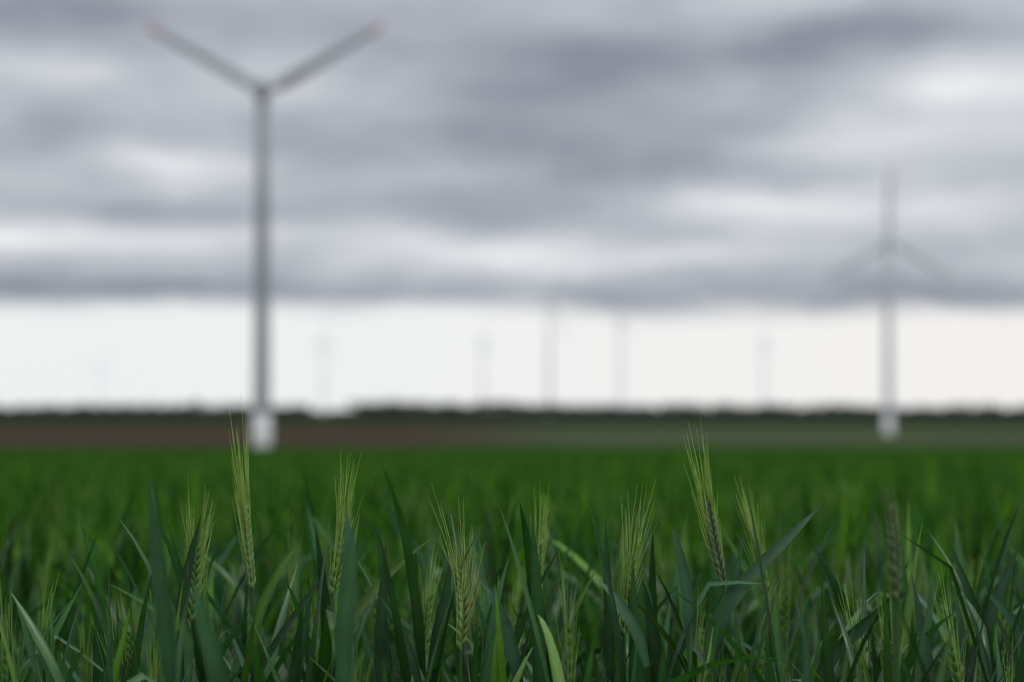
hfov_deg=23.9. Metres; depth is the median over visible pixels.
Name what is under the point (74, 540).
wheat field
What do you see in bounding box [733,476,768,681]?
wheat plant
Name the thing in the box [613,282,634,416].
wind turbine
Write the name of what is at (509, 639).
wheat plant
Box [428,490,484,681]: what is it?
wheat plant
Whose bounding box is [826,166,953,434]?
wind turbine
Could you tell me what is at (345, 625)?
wheat plant
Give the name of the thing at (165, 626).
wheat plant
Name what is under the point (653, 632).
wheat plant
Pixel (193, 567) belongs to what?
wheat plant
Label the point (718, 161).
sky
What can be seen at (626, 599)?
wheat plant
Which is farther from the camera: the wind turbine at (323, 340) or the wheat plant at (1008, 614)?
the wind turbine at (323, 340)
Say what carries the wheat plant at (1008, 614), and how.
on the ground
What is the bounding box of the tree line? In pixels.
[0,399,1023,416]
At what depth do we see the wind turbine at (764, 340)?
2868.46 m
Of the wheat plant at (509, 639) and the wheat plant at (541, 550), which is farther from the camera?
the wheat plant at (541, 550)
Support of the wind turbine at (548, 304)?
on the ground
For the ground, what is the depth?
1245.33 m
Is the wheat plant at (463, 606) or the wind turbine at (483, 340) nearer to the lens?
the wheat plant at (463, 606)
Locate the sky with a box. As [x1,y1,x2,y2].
[0,0,1023,409]
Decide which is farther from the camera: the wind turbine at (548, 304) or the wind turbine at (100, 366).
the wind turbine at (100, 366)
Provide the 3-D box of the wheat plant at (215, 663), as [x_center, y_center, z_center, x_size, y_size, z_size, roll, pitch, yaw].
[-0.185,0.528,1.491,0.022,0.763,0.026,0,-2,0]
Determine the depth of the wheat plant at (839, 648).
2.03 m
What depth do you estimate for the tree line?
2514.32 m
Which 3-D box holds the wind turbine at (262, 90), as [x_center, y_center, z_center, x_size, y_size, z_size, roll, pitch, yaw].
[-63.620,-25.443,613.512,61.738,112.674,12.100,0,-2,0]
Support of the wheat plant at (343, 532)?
on the ground
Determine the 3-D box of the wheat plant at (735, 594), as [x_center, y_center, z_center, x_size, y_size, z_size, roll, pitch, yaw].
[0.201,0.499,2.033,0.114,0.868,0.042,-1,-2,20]
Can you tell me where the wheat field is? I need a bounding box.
[0,445,1023,681]
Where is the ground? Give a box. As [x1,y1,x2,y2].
[0,410,1023,445]
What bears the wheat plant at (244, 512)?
on the ground
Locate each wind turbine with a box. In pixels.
[84,349,111,408]
[144,23,383,445]
[312,311,338,413]
[476,314,493,401]
[525,264,568,416]
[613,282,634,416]
[757,313,774,404]
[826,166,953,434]
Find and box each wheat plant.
[110,483,215,681]
[148,477,176,681]
[194,579,228,681]
[228,399,297,675]
[329,454,362,681]
[336,527,356,681]
[374,543,522,681]
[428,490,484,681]
[526,484,550,587]
[595,529,699,681]
[603,480,656,681]
[684,418,819,681]
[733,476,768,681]
[795,592,908,681]
[881,476,901,681]
[950,544,1023,680]

